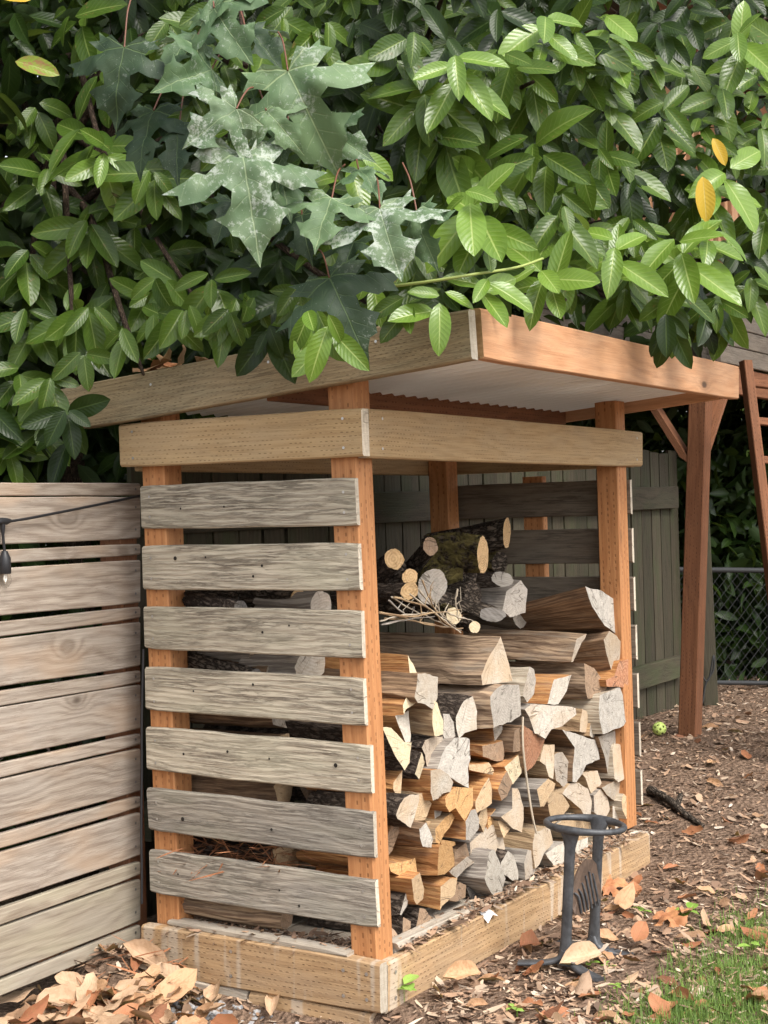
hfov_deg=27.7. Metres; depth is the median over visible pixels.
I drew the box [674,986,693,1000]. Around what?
dead leaf
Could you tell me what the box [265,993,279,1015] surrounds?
dead leaf
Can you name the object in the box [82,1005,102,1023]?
dead leaf
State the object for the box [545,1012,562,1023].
dead leaf
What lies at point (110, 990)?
dead leaf
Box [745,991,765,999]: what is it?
dead leaf
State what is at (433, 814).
firewood log
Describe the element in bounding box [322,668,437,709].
firewood log
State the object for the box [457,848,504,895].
firewood log
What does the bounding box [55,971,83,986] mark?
dead leaf
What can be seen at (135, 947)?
dead leaf
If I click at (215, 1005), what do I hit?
dead leaf
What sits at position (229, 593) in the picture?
firewood log
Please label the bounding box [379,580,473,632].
twig bundle
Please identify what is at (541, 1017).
dead leaf
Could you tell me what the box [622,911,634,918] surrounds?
dead leaf
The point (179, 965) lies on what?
dead leaf
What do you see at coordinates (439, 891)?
firewood log
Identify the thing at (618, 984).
seedling
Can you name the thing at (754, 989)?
dead leaf
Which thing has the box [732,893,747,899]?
dead leaf
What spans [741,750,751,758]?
dead leaf
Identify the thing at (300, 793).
firewood log
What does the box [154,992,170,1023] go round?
dead leaf
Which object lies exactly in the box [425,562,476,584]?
firewood log
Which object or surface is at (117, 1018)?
dead leaf
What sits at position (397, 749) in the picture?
firewood log
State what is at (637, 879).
dead leaf
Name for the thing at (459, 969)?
dead leaf
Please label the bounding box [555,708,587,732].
firewood log
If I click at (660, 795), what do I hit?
fallen branch
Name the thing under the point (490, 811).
firewood log
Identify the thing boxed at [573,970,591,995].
dead leaf
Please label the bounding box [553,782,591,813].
firewood log
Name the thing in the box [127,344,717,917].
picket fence
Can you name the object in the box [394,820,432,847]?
firewood log
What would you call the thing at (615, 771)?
firewood log
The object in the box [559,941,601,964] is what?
dead leaf
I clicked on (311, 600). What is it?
firewood log
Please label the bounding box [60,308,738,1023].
woodshed
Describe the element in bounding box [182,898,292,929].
firewood log
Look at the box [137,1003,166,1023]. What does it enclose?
dead leaf
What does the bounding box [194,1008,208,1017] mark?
dead leaf
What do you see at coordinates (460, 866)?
firewood log
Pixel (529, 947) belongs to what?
dead leaf
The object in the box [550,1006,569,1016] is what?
dead leaf
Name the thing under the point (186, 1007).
dead leaf
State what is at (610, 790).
firewood log
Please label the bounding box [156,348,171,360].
dead leaf
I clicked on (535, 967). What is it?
dead leaf
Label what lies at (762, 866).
dead leaf
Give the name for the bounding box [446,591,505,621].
firewood log
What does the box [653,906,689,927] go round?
dead leaf
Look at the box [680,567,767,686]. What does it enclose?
chain link fence
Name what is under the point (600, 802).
firewood log
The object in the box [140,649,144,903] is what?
black cable
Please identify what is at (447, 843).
firewood log
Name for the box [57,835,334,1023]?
dry needles
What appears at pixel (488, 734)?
firewood log
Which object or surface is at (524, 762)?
standing twig
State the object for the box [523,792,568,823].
firewood log
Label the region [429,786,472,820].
firewood log
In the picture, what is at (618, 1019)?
dead leaf
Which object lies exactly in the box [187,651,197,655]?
firewood log
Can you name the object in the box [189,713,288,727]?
firewood log
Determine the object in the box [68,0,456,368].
maple branch
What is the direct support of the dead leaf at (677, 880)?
on the ground at (690, 862)
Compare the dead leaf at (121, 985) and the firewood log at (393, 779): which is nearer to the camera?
the dead leaf at (121, 985)
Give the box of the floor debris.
[161,826,646,955]
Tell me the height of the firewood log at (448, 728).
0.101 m
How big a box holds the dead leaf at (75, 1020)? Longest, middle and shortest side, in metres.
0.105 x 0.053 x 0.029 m
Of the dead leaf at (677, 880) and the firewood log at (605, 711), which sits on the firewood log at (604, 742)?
the firewood log at (605, 711)
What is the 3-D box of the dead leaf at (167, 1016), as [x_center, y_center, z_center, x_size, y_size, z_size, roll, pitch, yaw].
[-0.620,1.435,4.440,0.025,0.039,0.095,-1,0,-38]
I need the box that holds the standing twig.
[521,717,537,833]
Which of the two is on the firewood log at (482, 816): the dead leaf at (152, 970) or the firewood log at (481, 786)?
the firewood log at (481, 786)
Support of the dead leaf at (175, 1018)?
on the dead leaf at (203, 1020)
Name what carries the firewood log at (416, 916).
on the woodshed
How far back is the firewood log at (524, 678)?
5.36 m
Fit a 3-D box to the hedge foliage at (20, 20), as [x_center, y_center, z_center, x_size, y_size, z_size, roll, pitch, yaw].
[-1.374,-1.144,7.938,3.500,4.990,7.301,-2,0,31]
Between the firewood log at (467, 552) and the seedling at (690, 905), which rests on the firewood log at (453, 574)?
the firewood log at (467, 552)
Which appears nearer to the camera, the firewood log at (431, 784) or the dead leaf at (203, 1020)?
the dead leaf at (203, 1020)
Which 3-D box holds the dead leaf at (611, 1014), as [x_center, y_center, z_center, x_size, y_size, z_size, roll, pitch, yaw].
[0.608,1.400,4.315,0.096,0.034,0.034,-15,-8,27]
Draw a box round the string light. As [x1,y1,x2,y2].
[0,495,139,587]
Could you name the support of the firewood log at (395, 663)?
on the firewood log at (399, 725)
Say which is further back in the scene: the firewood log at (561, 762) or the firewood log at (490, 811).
the firewood log at (561, 762)
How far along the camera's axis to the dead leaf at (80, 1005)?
4.35 m
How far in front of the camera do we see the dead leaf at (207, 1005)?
4.54 m
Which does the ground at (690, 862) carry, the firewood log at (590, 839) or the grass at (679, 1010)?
the grass at (679, 1010)
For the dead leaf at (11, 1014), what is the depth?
4.42 m
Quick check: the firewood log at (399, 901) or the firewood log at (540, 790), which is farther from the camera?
the firewood log at (540, 790)
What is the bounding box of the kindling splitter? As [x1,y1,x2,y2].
[517,814,634,981]
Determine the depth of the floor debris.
4.94 m
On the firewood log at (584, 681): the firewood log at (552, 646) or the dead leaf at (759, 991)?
the firewood log at (552, 646)
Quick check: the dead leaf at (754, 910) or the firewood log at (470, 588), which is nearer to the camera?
the dead leaf at (754, 910)
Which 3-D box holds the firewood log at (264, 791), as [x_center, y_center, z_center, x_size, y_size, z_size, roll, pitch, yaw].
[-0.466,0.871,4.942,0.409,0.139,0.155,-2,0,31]
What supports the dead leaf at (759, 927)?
on the ground at (690, 862)
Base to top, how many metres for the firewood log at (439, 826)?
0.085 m
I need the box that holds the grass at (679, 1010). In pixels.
[542,884,767,1023]
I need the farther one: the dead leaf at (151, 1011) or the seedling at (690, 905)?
the seedling at (690, 905)
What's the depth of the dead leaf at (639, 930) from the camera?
4.98 m
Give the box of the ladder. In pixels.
[739,360,767,600]
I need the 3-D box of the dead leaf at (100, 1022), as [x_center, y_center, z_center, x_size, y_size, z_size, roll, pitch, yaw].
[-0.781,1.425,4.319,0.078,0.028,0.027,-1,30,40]
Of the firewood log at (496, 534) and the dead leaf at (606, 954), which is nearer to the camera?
the dead leaf at (606, 954)
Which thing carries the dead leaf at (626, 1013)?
on the ground at (690, 862)
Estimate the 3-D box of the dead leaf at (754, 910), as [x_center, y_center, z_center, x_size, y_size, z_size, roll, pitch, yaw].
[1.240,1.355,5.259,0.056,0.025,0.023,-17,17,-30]
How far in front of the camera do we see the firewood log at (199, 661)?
4.82 m
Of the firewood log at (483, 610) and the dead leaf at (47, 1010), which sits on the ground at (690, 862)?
the dead leaf at (47, 1010)
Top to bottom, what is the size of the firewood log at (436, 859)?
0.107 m
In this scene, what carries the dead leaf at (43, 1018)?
on the dead leaf
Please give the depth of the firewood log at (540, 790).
5.42 m
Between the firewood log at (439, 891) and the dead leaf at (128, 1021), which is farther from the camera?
the firewood log at (439, 891)
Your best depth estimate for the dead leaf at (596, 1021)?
4.29 m
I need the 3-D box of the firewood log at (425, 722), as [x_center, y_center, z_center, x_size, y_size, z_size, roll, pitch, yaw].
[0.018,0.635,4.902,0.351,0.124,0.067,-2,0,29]
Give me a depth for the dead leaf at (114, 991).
4.54 m
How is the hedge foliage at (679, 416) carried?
on the ground at (690, 862)
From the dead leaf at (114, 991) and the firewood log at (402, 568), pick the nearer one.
the dead leaf at (114, 991)
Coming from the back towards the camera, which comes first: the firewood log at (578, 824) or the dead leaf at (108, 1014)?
the firewood log at (578, 824)
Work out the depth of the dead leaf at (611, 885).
5.73 m
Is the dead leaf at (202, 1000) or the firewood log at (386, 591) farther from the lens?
the firewood log at (386, 591)
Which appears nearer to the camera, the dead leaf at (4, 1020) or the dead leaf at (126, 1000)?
the dead leaf at (4, 1020)
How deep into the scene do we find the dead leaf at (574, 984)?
4.61 m
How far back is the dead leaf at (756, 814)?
6.64 m
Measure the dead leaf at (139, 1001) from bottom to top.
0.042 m
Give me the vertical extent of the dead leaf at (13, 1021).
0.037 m
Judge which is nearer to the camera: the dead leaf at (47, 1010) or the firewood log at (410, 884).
the dead leaf at (47, 1010)
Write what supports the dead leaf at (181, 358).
on the dead leaf at (167, 364)
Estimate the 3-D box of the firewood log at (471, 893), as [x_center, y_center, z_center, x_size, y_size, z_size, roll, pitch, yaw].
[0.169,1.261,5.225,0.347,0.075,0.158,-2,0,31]
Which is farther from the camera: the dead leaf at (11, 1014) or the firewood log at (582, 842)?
the firewood log at (582, 842)
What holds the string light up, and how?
hanging from the slatted fence at (109, 583)
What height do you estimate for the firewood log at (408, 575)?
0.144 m
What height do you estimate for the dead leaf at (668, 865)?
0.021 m
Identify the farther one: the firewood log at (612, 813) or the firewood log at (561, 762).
the firewood log at (612, 813)
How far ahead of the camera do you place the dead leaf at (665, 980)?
4.62 m
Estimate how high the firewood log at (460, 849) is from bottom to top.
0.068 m
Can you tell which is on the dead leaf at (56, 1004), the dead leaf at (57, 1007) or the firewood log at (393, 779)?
the dead leaf at (57, 1007)
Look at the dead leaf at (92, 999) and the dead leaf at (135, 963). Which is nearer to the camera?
the dead leaf at (92, 999)
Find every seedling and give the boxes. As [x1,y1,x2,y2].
[400,974,418,1001]
[506,1003,523,1016]
[585,959,599,968]
[608,983,620,992]
[632,907,651,916]
[675,902,697,915]
[737,941,759,949]
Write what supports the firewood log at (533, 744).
on the firewood log at (543, 767)
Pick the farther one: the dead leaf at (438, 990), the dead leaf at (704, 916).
the dead leaf at (704, 916)
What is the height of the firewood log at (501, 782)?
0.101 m
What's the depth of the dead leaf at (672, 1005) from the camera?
4.35 m
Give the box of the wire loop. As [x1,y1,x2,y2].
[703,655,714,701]
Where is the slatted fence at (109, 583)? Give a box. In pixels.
[0,483,146,995]
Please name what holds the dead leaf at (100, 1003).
on the dead leaf
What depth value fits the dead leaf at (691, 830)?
6.43 m
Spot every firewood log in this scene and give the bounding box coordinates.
[182,591,247,607]
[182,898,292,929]
[187,590,239,606]
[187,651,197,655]
[187,655,268,671]
[188,653,260,671]
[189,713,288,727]
[190,728,289,736]
[191,775,292,801]
[193,836,298,867]
[197,651,253,661]
[203,724,291,736]
[236,590,302,607]
[238,654,324,674]
[253,591,330,609]
[285,720,410,770]
[290,786,315,801]
[296,849,315,868]
[296,850,416,874]
[305,770,401,792]
[305,789,418,827]
[307,915,410,934]
[315,869,407,915]
[316,864,423,904]
[321,653,416,714]
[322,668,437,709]
[327,711,410,741]
[330,582,417,606]
[376,549,404,582]
[376,560,406,574]
[378,592,451,619]
[379,632,511,684]
[385,569,417,583]
[387,825,398,853]
[391,844,454,874]
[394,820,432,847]
[396,906,430,928]
[401,768,452,800]
[401,791,430,820]
[402,749,424,779]
[405,537,437,572]
[405,701,442,735]
[410,734,442,766]
[415,567,446,604]
[417,875,456,909]
[422,517,510,552]
[422,532,487,572]
[423,737,469,787]
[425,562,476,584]
[425,812,454,843]
[426,810,441,818]
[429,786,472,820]
[432,840,455,845]
[436,693,476,737]
[438,683,520,728]
[439,603,461,623]
[440,713,454,737]
[442,838,468,859]
[442,856,473,877]
[443,808,478,840]
[443,825,504,854]
[446,579,481,613]
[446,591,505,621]
[447,882,465,901]
[449,619,479,632]
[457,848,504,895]
[461,725,502,740]
[463,614,525,628]
[464,579,526,616]
[464,629,586,661]
[465,887,478,898]
[468,761,493,774]
[468,771,511,800]
[468,775,491,812]
[470,740,503,760]
[470,755,521,783]
[476,571,513,587]
[477,807,487,831]
[485,551,506,571]
[485,808,494,828]
[487,788,523,832]
[492,820,509,837]
[496,724,521,751]
[496,848,517,880]
[500,667,535,702]
[502,725,544,770]
[503,823,552,868]
[505,703,575,738]
[505,847,534,879]
[508,661,606,698]
[511,777,554,806]
[515,586,614,633]
[516,631,620,670]
[519,744,554,778]
[520,752,568,786]
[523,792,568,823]
[527,674,570,704]
[528,811,589,838]
[538,841,563,867]
[544,729,599,781]
[552,837,587,853]
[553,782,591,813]
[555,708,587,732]
[556,687,625,733]
[572,723,594,736]
[577,770,600,792]
[584,733,612,773]
[588,823,607,843]
[589,788,609,815]
[597,659,627,687]
[597,780,619,800]
[598,743,623,781]
[607,806,618,828]
[608,730,615,742]
[608,793,626,818]
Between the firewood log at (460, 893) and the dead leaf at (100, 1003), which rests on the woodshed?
the firewood log at (460, 893)
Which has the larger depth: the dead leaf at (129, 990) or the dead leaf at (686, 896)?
the dead leaf at (686, 896)
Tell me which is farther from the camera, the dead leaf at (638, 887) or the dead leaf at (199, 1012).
the dead leaf at (638, 887)
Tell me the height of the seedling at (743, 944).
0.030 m
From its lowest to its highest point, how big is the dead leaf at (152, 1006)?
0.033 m
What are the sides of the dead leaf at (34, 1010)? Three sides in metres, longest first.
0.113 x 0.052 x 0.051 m
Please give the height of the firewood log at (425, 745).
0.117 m
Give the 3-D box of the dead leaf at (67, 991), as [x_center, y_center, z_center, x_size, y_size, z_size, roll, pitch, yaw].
[-0.920,1.388,4.460,0.167,0.068,0.058,-2,0,-26]
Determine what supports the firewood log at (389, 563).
on the firewood log at (408, 575)
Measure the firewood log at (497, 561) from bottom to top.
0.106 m
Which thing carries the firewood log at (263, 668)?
on the firewood log at (218, 720)
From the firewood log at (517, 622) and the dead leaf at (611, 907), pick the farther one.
the firewood log at (517, 622)
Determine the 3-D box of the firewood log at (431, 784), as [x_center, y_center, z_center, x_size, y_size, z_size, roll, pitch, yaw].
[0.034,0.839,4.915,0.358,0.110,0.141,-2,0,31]
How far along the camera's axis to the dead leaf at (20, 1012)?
4.42 m
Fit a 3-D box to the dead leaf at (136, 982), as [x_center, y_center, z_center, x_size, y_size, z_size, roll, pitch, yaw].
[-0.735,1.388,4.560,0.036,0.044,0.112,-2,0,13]
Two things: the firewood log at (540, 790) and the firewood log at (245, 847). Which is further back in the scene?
the firewood log at (540, 790)
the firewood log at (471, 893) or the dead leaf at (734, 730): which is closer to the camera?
the firewood log at (471, 893)
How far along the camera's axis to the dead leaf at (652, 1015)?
4.29 m
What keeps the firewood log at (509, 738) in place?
on the firewood log at (510, 764)
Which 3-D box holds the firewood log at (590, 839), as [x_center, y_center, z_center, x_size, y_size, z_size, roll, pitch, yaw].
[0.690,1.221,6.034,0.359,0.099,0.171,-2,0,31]
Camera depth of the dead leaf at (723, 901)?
5.47 m
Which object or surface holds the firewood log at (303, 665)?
on the firewood log at (263, 668)
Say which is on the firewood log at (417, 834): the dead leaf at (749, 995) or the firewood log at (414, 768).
the firewood log at (414, 768)
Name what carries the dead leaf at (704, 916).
on the ground at (690, 862)
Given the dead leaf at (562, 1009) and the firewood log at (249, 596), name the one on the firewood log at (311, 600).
the firewood log at (249, 596)
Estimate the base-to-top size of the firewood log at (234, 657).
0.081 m
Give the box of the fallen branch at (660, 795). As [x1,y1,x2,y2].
[646,785,704,827]
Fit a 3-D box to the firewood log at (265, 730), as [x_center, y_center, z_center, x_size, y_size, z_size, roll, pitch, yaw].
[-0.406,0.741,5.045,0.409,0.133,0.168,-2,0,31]
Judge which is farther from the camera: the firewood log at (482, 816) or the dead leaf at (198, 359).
the firewood log at (482, 816)
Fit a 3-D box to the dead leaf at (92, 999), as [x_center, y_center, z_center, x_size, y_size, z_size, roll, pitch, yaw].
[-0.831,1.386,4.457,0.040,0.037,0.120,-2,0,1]
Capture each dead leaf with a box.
[0,986,35,1003]
[0,1016,13,1023]
[6,1008,20,1023]
[8,1018,40,1023]
[14,994,48,1023]
[14,1002,29,1018]
[20,994,37,1004]
[30,1008,51,1023]
[35,983,76,1008]
[37,1010,60,1022]
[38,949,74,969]
[42,998,68,1005]
[46,993,90,1020]
[46,1004,61,1009]
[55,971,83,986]
[56,1016,93,1023]
[59,999,90,1009]
[66,1001,83,1023]
[76,972,96,1000]
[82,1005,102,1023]
[86,988,100,1007]
[93,1012,114,1023]
[94,1020,106,1023]
[97,979,107,991]
[97,983,109,996]
[97,1001,110,1005]
[97,1013,128,1023]
[98,944,117,952]
[98,995,107,1004]
[99,986,113,995]
[101,986,117,993]
[103,997,122,1011]
[103,1001,122,1012]
[111,985,138,1000]
[113,978,154,993]
[113,1003,138,1017]
[120,992,144,1005]
[120,1018,132,1023]
[122,939,167,964]
[126,978,142,996]
[128,992,162,1006]
[130,955,142,971]
[130,1010,154,1023]
[132,362,163,371]
[133,964,159,986]
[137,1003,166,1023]
[138,1007,155,1022]
[139,1002,149,1011]
[149,1000,168,1009]
[150,358,170,370]
[153,967,196,1004]
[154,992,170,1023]
[155,962,180,977]
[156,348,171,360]
[159,1009,173,1023]
[162,362,176,367]
[166,986,181,997]
[169,1012,177,1020]
[173,962,186,967]
[175,345,185,365]
[175,1012,200,1017]
[176,1015,200,1023]
[177,1003,192,1017]
[180,995,190,1003]
[185,994,204,1004]
[190,988,199,996]
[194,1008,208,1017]
[195,356,208,361]
[197,1002,213,1009]
[200,1017,207,1023]
[202,1002,225,1013]
[203,979,220,1001]
[205,992,221,1002]
[210,1013,237,1023]
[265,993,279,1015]
[433,984,442,997]
[441,960,480,979]
[465,998,488,1006]
[478,973,504,981]
[506,1003,529,1011]
[515,966,523,972]
[517,997,542,1006]
[518,941,531,952]
[520,929,541,946]
[522,960,543,974]
[535,1000,563,1019]
[535,1008,554,1022]
[539,1010,549,1020]
[541,953,557,969]
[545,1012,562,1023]
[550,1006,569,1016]
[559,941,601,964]
[564,981,577,986]
[568,1014,582,1023]
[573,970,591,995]
[578,991,601,996]
[591,1016,606,1023]
[593,1010,615,1019]
[598,949,613,958]
[600,928,618,940]
[602,874,628,896]
[602,904,620,911]
[614,882,634,908]
[614,1015,620,1023]
[620,1011,639,1015]
[621,971,638,983]
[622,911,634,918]
[622,955,644,961]
[629,881,641,894]
[631,874,642,883]
[631,921,648,941]
[644,820,659,823]
[646,1013,672,1022]
[648,992,670,1015]
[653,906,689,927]
[654,1001,677,1014]
[656,975,677,986]
[663,863,678,868]
[674,877,686,883]
[674,930,706,937]
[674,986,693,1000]
[677,893,696,898]
[679,905,693,913]
[681,825,702,834]
[681,940,702,947]
[695,885,714,892]
[701,907,711,926]
[702,723,718,728]
[706,777,722,786]
[717,924,738,931]
[718,897,729,906]
[727,832,750,843]
[728,728,741,732]
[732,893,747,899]
[740,926,766,941]
[740,985,766,990]
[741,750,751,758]
[743,988,767,1002]
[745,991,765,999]
[746,908,757,919]
[749,855,757,863]
[752,812,763,816]
[752,926,767,932]
[755,869,767,880]
[756,863,764,870]
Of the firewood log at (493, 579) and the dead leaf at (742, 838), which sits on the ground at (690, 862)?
the dead leaf at (742, 838)
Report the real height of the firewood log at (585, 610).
0.213 m
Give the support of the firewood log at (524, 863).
on the woodshed
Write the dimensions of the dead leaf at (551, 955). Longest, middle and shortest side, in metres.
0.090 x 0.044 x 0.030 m
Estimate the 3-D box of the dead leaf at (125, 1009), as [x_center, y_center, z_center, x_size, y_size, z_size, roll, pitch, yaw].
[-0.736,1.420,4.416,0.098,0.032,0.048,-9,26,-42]
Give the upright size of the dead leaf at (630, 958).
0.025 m
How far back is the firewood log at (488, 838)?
5.16 m
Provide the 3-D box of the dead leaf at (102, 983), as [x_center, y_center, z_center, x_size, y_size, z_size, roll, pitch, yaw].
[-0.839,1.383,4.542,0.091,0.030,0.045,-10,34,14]
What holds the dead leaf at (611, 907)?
on the ground at (690, 862)
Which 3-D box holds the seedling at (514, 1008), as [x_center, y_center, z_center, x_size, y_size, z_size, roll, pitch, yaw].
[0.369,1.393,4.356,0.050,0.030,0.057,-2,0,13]
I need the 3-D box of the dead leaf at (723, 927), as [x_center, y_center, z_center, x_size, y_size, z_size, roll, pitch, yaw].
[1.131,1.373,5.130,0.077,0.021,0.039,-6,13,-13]
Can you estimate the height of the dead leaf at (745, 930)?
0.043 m
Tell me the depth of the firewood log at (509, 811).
5.23 m
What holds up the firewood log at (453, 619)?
on the firewood log at (469, 626)
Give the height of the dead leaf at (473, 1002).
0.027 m
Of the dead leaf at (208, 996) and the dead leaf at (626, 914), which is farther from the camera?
the dead leaf at (626, 914)
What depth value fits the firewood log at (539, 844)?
5.40 m
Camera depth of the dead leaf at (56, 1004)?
4.43 m
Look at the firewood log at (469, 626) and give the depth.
5.13 m
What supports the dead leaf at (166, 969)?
on the dry needles
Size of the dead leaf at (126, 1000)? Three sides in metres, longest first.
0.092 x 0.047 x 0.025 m
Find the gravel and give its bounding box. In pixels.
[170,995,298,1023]
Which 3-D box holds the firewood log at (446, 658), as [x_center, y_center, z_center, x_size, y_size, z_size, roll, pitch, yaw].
[0.171,0.498,5.308,0.489,0.172,0.211,-2,0,26]
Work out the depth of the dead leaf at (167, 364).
4.89 m
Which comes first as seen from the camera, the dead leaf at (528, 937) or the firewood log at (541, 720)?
the dead leaf at (528, 937)
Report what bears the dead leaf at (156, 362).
on the woodshed
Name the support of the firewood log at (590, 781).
on the firewood log at (600, 802)
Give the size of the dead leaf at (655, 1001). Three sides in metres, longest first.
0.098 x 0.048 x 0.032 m
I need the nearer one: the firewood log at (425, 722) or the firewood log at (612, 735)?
the firewood log at (425, 722)
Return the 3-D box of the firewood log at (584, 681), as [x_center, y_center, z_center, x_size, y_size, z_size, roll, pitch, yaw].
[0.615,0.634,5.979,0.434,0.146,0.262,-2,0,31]
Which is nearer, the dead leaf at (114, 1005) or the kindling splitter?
the dead leaf at (114, 1005)
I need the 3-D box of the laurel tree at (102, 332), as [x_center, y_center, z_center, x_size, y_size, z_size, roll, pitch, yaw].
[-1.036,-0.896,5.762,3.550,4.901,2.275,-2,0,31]
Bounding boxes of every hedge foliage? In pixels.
[0,0,519,829]
[0,0,662,850]
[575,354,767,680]
[646,178,767,628]
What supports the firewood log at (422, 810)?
on the firewood log at (417, 834)
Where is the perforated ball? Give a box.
[652,722,665,735]
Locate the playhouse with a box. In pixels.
[413,0,767,736]
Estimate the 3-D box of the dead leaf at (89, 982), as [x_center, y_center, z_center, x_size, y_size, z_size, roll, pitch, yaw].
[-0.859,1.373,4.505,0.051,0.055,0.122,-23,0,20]
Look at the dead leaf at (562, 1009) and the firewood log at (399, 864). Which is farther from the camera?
the firewood log at (399, 864)
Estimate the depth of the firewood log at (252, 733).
4.88 m
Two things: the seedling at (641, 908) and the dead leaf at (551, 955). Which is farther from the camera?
the seedling at (641, 908)
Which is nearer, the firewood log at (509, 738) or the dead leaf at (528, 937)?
the dead leaf at (528, 937)
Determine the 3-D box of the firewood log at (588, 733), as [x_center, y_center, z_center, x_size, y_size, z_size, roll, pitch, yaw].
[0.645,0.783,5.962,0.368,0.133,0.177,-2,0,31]
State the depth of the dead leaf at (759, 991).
4.41 m
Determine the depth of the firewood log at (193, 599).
4.79 m
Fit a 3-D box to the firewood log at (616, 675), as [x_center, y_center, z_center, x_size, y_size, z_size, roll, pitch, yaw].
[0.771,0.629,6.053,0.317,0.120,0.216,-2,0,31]
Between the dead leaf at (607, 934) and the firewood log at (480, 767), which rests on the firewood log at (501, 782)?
the firewood log at (480, 767)
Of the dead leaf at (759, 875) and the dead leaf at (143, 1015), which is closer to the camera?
the dead leaf at (143, 1015)
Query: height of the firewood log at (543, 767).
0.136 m
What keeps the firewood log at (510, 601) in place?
on the firewood log at (585, 610)
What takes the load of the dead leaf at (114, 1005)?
on the dead leaf at (110, 1011)
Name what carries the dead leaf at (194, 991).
on the dead leaf
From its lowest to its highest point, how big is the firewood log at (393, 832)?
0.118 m
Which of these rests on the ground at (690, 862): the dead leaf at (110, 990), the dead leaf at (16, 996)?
the dead leaf at (16, 996)
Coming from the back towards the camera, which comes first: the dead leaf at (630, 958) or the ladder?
the ladder
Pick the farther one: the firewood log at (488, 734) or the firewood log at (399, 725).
the firewood log at (488, 734)
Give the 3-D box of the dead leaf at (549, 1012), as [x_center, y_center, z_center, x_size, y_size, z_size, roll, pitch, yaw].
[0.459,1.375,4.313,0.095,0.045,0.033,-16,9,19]
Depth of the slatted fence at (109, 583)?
4.69 m
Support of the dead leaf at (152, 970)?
on the dead leaf at (136, 982)
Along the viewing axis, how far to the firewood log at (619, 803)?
6.01 m
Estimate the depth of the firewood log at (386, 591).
4.90 m
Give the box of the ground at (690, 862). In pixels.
[0,660,767,1023]
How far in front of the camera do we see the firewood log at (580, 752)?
5.66 m
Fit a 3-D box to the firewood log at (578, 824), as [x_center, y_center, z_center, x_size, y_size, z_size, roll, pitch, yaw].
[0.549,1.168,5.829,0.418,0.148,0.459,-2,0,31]
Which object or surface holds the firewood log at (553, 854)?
on the woodshed
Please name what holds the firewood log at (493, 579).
on the firewood log at (510, 601)
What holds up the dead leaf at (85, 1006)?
on the dead leaf at (98, 1010)
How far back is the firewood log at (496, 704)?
5.16 m
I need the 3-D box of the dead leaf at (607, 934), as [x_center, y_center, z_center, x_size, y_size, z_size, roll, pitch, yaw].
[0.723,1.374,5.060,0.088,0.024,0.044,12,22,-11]
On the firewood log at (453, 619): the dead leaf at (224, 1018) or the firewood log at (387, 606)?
the firewood log at (387, 606)
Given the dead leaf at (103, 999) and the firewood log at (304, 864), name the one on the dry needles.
the dead leaf at (103, 999)
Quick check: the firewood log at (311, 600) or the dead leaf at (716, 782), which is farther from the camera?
the dead leaf at (716, 782)
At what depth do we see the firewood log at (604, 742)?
5.94 m
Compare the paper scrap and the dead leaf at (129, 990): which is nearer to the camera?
the dead leaf at (129, 990)
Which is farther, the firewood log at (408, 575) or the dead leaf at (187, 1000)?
the firewood log at (408, 575)
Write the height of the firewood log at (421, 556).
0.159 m
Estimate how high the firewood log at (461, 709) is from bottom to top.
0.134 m
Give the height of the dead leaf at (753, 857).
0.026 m
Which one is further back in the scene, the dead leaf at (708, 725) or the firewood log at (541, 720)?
the dead leaf at (708, 725)
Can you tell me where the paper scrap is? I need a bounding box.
[479,909,497,921]
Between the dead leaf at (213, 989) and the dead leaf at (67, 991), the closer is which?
the dead leaf at (67, 991)
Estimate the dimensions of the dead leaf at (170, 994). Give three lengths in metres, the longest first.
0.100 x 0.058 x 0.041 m
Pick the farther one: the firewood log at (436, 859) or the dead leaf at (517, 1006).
the firewood log at (436, 859)
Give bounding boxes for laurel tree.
[0,0,436,902]
[338,0,767,368]
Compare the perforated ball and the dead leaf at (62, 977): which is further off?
the perforated ball

